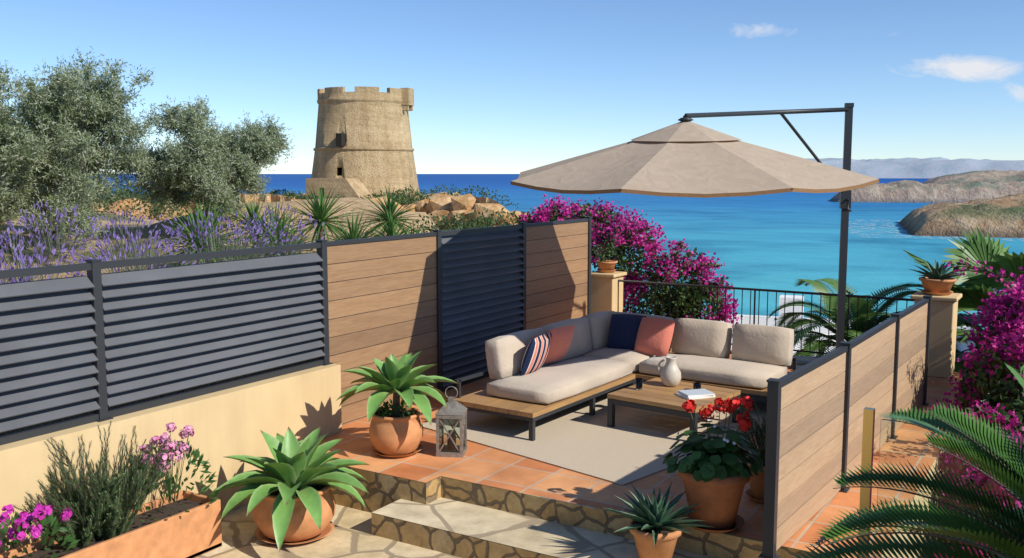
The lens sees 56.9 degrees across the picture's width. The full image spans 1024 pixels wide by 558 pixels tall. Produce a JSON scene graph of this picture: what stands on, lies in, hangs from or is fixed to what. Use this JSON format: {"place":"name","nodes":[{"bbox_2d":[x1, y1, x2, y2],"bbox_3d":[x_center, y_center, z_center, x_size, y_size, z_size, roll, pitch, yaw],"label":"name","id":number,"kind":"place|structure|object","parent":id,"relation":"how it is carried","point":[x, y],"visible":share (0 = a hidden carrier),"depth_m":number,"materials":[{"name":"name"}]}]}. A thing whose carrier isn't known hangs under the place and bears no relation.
{"place":"outdoors","nodes":[
{"label":"outdoors","id":0,"kind":"place"},
{"bbox_2d":[0,194,539,496],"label":"headland terrain","id":1,"kind":"structure","parent":0,"point":[362,203],"depth_m":16.66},
{"bbox_2d":[1,103,122,241],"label":"olive tree","id":2,"kind":"object","parent":1,"relation":"on","point":[54,231],"visible":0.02,"depth_m":17.57,"materials":[{"name":"green plant"}]},
{"bbox_2d":[0,46,159,261],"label":"olive tree","id":3,"kind":"object","parent":1,"relation":"on","point":[59,117],"visible":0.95,"depth_m":13.59,"materials":[{"name":"green plant"}]},
{"bbox_2d":[0,200,325,283],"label":"lavender row","id":4,"kind":"object","parent":1,"relation":"on","point":[63,249],"visible":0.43,"depth_m":10.30,"materials":[{"name":"purple plant"}]},
{"bbox_2d":[96,94,294,225],"bbox_3d":[-5.780,-2.058,17.325,3.331,2.528,3.079,4,7,31],"label":"olive tree","id":5,"kind":"object","parent":1,"relation":"on","point":[206,164],"visible":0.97,"depth_m":16.52,"materials":[{"name":"green plant"}]},
{"bbox_2d":[83,192,459,220],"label":"headland rocks","id":6,"kind":"object","parent":1,"relation":"on","point":[130,205],"visible":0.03,"depth_m":64.68,"materials":[{"name":"beige stone"}]},
{"bbox_2d":[141,182,442,266],"bbox_3d":[-2.465,0.600,14.085,5.834,4.126,3.378,-3,7,-24],"label":"yucca group","id":7,"kind":"object","parent":1,"relation":"on","point":[320,215],"visible":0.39,"depth_m":13.82,"materials":[{"name":"green plant"}]},
{"bbox_2d":[65,183,518,220],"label":"headland scrub","id":8,"kind":"object","parent":1,"relation":"on","point":[402,201],"visible":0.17,"depth_m":74.13,"materials":[{"name":"green plant"}]},
{"bbox_2d":[83,173,608,245],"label":"rocks","id":9,"kind":"object","parent":1,"relation":"on","point":[484,222],"visible":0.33,"depth_m":16.98,"materials":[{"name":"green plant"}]},
{"bbox_2d":[306,86,419,199],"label":"watch tower","id":10,"kind":"structure","parent":1,"relation":"on","point":[363,145],"depth_m":93.42,"materials":[{"name":"stone"}]},
{"bbox_2d":[239,193,531,229],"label":"scarp rock","id":11,"kind":"object","parent":1,"relation":"on","point":[447,205],"visible":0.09,"depth_m":63.89,"materials":[{"name":"beige stone"}]},
{"bbox_2d":[195,504,557,557],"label":"patio","id":12,"kind":"structure","parent":0,"point":[350,535],"depth_m":7.25,"materials":[{"name":"beige stone"}]},
{"bbox_2d":[0,490,221,557],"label":"planter trough","id":13,"kind":"object","parent":12,"relation":"on","point":[194,531],"visible":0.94,"depth_m":6.81,"materials":[{"name":"ceramic"}]},
{"bbox_2d":[0,503,80,557],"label":"magenta flowers","id":14,"kind":"object","parent":13,"relation":"on","point":[20,523],"visible":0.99,"depth_m":6.04,"materials":[{"name":"pink plant"}]},
{"bbox_2d":[13,421,171,549],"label":"rosemary plants","id":15,"kind":"object","parent":13,"relation":"on","point":[99,507],"visible":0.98,"depth_m":6.40,"materials":[{"name":"green plant"}]},
{"bbox_2d":[124,422,218,521],"bbox_3d":[-2.525,1.389,6.993,0.624,0.600,0.779,4,7,31],"label":"verbena","id":16,"kind":"object","parent":13,"relation":"on","point":[169,449],"visible":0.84,"depth_m":6.96,"materials":[{"name":"pink plant"}]},
{"bbox_2d":[0,364,341,553],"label":"stucco wall","id":17,"kind":"structure","parent":12,"relation":"on","point":[303,404],"depth_m":7.69,"materials":[{"name":"beige paint"}]},
{"bbox_2d":[252,484,335,544],"bbox_3d":[-1.710,1.813,7.430,0.640,0.400,0.640,4,7,31],"label":"bowl pot","id":18,"kind":"object","parent":12,"relation":"on","point":[302,526],"visible":0.51,"depth_m":7.21,"materials":[{"name":"ceramic"}]},
{"bbox_2d":[207,426,368,551],"bbox_3d":[-1.702,1.555,7.395,1.308,0.706,1.229,4,7,31],"label":"agave plant","id":19,"kind":"object","parent":18,"relation":"on","point":[291,468],"visible":1,"depth_m":7.25,"materials":[{"name":"green plant"}]},
{"bbox_2d":[322,462,814,557],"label":"stone step risers","id":20,"kind":"object","parent":12,"relation":"on","point":[383,490],"visible":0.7,"depth_m":7.22,"materials":[{"name":"stone"}]},
{"bbox_2d":[371,497,715,557],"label":"step tread","id":21,"kind":"object","parent":20,"relation":"on","point":[554,539],"visible":1,"depth_m":7.05,"materials":[{"name":"stone"}]},
{"bbox_2d":[629,520,682,557],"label":"plant pot","id":22,"kind":"object","parent":21,"relation":"on","point":[663,548],"visible":0.55,"depth_m":6.35,"materials":[{"name":"ceramic"}]},
{"bbox_2d":[603,483,714,546],"bbox_3d":[1.001,1.575,6.440,0.766,0.285,0.748,4,7,31],"label":"agave plant","id":23,"kind":"object","parent":22,"relation":"on","point":[654,515],"visible":1,"depth_m":6.40,"materials":[{"name":"green plant"}]},
{"bbox_2d":[0,0,1023,173],"label":"sky","id":24,"kind":"structure","parent":0,"point":[499,86],"materials":[{"name":"blue"}]},
{"bbox_2d":[74,174,1023,507],"bbox_3d":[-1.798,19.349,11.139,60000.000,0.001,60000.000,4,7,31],"label":"sea","id":25,"kind":"structure","parent":0,"point":[788,240],"depth_m":316.41,"materials":[{"name":"blue liquid"}]},
{"bbox_2d":[319,347,975,557],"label":"terrace floor","id":26,"kind":"structure","parent":0,"point":[477,463],"depth_m":7.77,"materials":[{"name":"tile"}]},
{"bbox_2d":[0,217,591,444],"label":"fence","id":27,"kind":"object","parent":26,"relation":"on","point":[449,303],"visible":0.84,"depth_m":8.44,"materials":[{"name":"grey metal"}]},
{"bbox_2d":[369,406,422,457],"bbox_3d":[-1.026,1.359,8.386,0.480,0.370,0.480,4,7,31],"label":"terracotta pot","id":28,"kind":"object","parent":26,"relation":"on","point":[392,436],"visible":0.88,"depth_m":8.21,"materials":[{"name":"ceramic"}]},
{"bbox_2d":[336,350,457,424],"bbox_3d":[-1.006,0.929,8.339,1.006,0.616,1.076,4,7,31],"label":"agave plant","id":29,"kind":"object","parent":28,"relation":"on","point":[397,378],"visible":0.98,"depth_m":8.22,"materials":[{"name":"green plant"}]},
{"bbox_2d":[435,386,467,457],"bbox_3d":[-0.534,1.243,8.352,0.250,0.607,0.250,1,6,6],"label":"lantern","id":30,"kind":"object","parent":26,"relation":"on","point":[456,410],"depth_m":8.26,"materials":[{"name":"grey metal"}]},
{"bbox_2d":[422,382,766,484],"bbox_3d":[1.234,1.392,9.675,2.550,0.008,3.600,6,9,44],"label":"rug","id":31,"kind":"object","parent":26,"relation":"on","point":[633,444],"visible":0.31,"depth_m":8.87,"materials":[{"name":"beige fabric"}]},
{"bbox_2d":[454,346,796,440],"bbox_3d":[1.502,1.166,9.657,3.103,0.470,3.046,4,7,31],"label":"sofa frame","id":32,"kind":"object","parent":31,"relation":"on","point":[591,398],"visible":0.19,"depth_m":9.28,"materials":[{"name":"brown wood"}]},
{"bbox_2d":[455,371,766,417],"bbox_3d":[1.503,1.147,9.653,3.100,0.044,3.042,4,7,31],"label":"sofa base","id":33,"kind":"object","parent":32,"relation":"attached to","point":[482,399],"depth_m":9.21,"materials":[{"name":"brown wood"}]},
{"bbox_2d":[485,311,793,403],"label":"sofa cushions","id":34,"kind":"object","parent":33,"relation":"on","point":[702,350],"visible":0.79,"depth_m":10.13,"materials":[{"name":"beige fabric"}]},
{"bbox_2d":[521,314,674,375],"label":"throw pillows","id":35,"kind":"object","parent":34,"relation":"on","point":[645,335],"visible":1,"depth_m":10.61,"materials":[{"name":"fabric"}]},
{"bbox_2d":[607,378,740,435],"bbox_3d":[1.593,1.275,9.287,0.950,0.335,0.945,5,8,38],"label":"coffee table","id":36,"kind":"object","parent":31,"relation":"on","point":[655,395],"visible":0.77,"depth_m":9.13,"materials":[{"name":"brown wood"}]},
{"bbox_2d":[635,378,642,389],"bbox_3d":[1.260,1.042,9.373,0.072,0.110,0.072,4,7,31],"label":"glass","id":37,"kind":"object","parent":36,"relation":"on","point":[639,382],"visible":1,"depth_m":9.35,"materials":[{"name":"blue"}]},
{"bbox_2d":[657,356,680,386],"bbox_3d":[1.603,0.930,9.536,0.207,0.295,0.207,-4,7,-31],"label":"ceramic jug","id":38,"kind":"object","parent":36,"relation":"on","point":[670,373],"visible":1,"depth_m":9.47,"materials":[{"name":"white ceramic"}]},
{"bbox_2d":[676,389,714,399],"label":"magazines","id":39,"kind":"object","parent":36,"relation":"on","point":[692,394],"visible":0.98,"depth_m":9.03,"materials":[{"name":"white paper"}]},
{"bbox_2d":[693,382,700,388],"bbox_3d":[1.827,1.064,9.333,0.080,0.075,0.080,4,7,31],"label":"glass","id":40,"kind":"object","parent":36,"relation":"on","point":[696,385],"visible":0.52,"depth_m":9.31,"materials":[{"name":"blue"}]},
{"bbox_2d":[510,103,879,368],"bbox_3d":[2.112,-0.380,10.724,3.951,3.305,4.878,4,7,31],"label":"parasol frame","id":41,"kind":"object","parent":26,"relation":"on","point":[845,196],"visible":0.39,"depth_m":11.43,"materials":[{"name":"black metal"}]},
{"bbox_2d":[511,121,878,197],"bbox_3d":[1.868,-1.313,10.219,3.946,0.773,3.940,4,7,31],"label":"umbrella canopy","id":42,"kind":"object","parent":41,"relation":"attached to","point":[685,159],"visible":1,"depth_m":9.20,"materials":[{"name":"beige fabric"}]},
{"bbox_2d":[678,462,750,532],"bbox_3d":[1.419,1.527,6.661,0.503,0.420,0.503,4,7,31],"label":"terracotta pot","id":43,"kind":"object","parent":26,"relation":"on","point":[718,506],"visible":0.56,"depth_m":6.50,"materials":[{"name":"ceramic"}]},
{"bbox_2d":[662,396,763,481],"bbox_3d":[1.406,1.079,6.612,0.701,0.573,0.614,-2,7,-15],"label":"geranium","id":44,"kind":"object","parent":43,"relation":"on","point":[718,457],"visible":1,"depth_m":6.51,"materials":[{"name":"green plant"}]},
{"bbox_2d":[745,456,764,503],"bbox_3d":[1.940,1.528,7.189,0.364,0.300,0.364,4,7,31],"label":"terracotta pot","id":45,"kind":"object","parent":26,"relation":"on","point":[755,491],"visible":0.27,"depth_m":7.11,"materials":[{"name":"ceramic"}]},
{"bbox_2d":[732,405,765,465],"bbox_3d":[1.952,1.162,7.210,0.547,0.486,0.552,1,6,6],"label":"rosemary","id":46,"kind":"object","parent":45,"relation":"on","point":[760,436],"visible":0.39,"depth_m":7.10,"materials":[{"name":"green plant"}]},
{"bbox_2d":[617,279,914,353],"bbox_3d":[3.293,0.583,12.858,4.111,0.915,0.035,4,8,32],"label":"iron railing","id":47,"kind":"object","parent":26,"relation":"on","point":[782,291],"visible":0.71,"depth_m":12.76,"materials":[{"name":"black metal"}]},
{"bbox_2d":[591,271,961,377],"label":"pillars","id":48,"kind":"structure","parent":26,"relation":"on","point":[943,324],"depth_m":11.49,"materials":[{"name":"paint"}]},
{"bbox_2d":[596,260,617,272],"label":"flower pot","id":49,"kind":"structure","parent":48,"relation":"on","point":[606,267],"depth_m":13.86,"materials":[{"name":"ceramic"}]},
{"bbox_2d":[591,221,627,264],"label":"pot flowers","id":50,"kind":"object","parent":49,"relation":"on","point":[601,245],"visible":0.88,"depth_m":13.93,"materials":[{"name":"green plant"}]},
{"bbox_2d":[919,276,956,295],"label":"flower pot","id":51,"kind":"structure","parent":48,"relation":"on","point":[934,287],"depth_m":11.46,"materials":[{"name":"ceramic"}]},
{"bbox_2d":[909,260,965,279],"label":"agave plant","id":52,"kind":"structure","parent":51,"relation":"in","point":[938,272],"depth_m":11.52,"materials":[{"name":"green plant"}]},
{"bbox_2d":[757,295,931,557],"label":"fence","id":53,"kind":"object","parent":26,"relation":"on","point":[814,423],"visible":0.9,"depth_m":7.06,"materials":[{"name":"brown wood"}]},
{"bbox_2d":[806,157,1023,177],"bbox_3d":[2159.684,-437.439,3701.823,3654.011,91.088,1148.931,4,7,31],"label":"mountains","id":54,"kind":"structure","parent":0,"point":[933,167],"depth_m":3620.44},
{"bbox_2d":[829,180,1023,202],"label":"headland","id":55,"kind":"structure","parent":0,"point":[906,191],"depth_m":657.47,"materials":[{"name":"grey stone"}]},
{"bbox_2d":[899,193,1023,237],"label":"headland","id":56,"kind":"structure","parent":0,"point":[1001,217],"depth_m":309.44,"materials":[{"name":"stone"}]},
{"bbox_2d":[922,170,1023,184],"bbox_3d":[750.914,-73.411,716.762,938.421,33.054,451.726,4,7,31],"label":"headland","id":57,"kind":"structure","parent":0,"point":[990,176],"depth_m":756.93,"materials":[{"name":"grey stone"}]},
{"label":"garden ground","id":58,"kind":"structure","parent":0,"visible":0},
{"bbox_2d":[516,194,742,327],"bbox_3d":[1.662,1.224,15.187,4.150,5.128,1.676,6,9,41],"label":"bougainvillea","id":59,"kind":"object","parent":58,"relation":"on","point":[636,228],"visible":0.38,"depth_m":14.26,"materials":[{"name":"pink plant"}]},
{"bbox_2d":[597,388,978,557],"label":"terrace wall","id":60,"kind":"structure","parent":58,"relation":"on","point":[759,541],"depth_m":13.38,"materials":[{"name":"paint"}]},
{"bbox_2d":[714,295,982,355],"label":"white house","id":61,"kind":"structure","parent":58,"relation":"on","point":[762,320],"depth_m":25.22,"materials":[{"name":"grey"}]},
{"bbox_2d":[768,278,962,356],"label":"feather palms","id":62,"kind":"object","parent":58,"relation":"on","point":[853,302],"visible":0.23,"depth_m":13.97,"materials":[{"name":"green plant"}]},
{"bbox_2d":[904,225,1023,426],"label":"fan palms","id":63,"kind":"object","parent":58,"relation":"on","point":[974,289],"visible":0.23,"depth_m":13.27,"materials":[{"name":"green plant"}]},
{"bbox_2d":[918,257,1023,436],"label":"bougainvillea","id":64,"kind":"object","parent":58,"relation":"on","point":[1002,340],"visible":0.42,"depth_m":9.66,"materials":[{"name":"pink plant"}]},
{"bbox_3d":[2.829,4.228,-2.527,10.000,3.100,12.550,4,7,31],"label":"side platform wall","id":65,"kind":"object","parent":58,"relation":"on","visible":0},
{"label":"platform floor","id":66,"kind":"structure","parent":65,"relation":"on","visible":0},
{"bbox_2d":[857,407,874,557],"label":"balustrade posts","id":67,"kind":"object","parent":66,"relation":"on","point":[867,442],"visible":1,"depth_m":5.04,"materials":[{"name":"gold wood"}]},
{"bbox_2d":[875,419,1023,557],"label":"wall","id":68,"kind":"structure","parent":67,"relation":"attached to","point":[902,443],"depth_m":4.92,"materials":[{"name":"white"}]},
{"bbox_2d":[792,363,1023,557],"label":"palm fronds","id":69,"kind":"object","parent":66,"relation":"on","point":[1000,457],"visible":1,"depth_m":3.55,"materials":[{"name":"green plant"}]}
]}

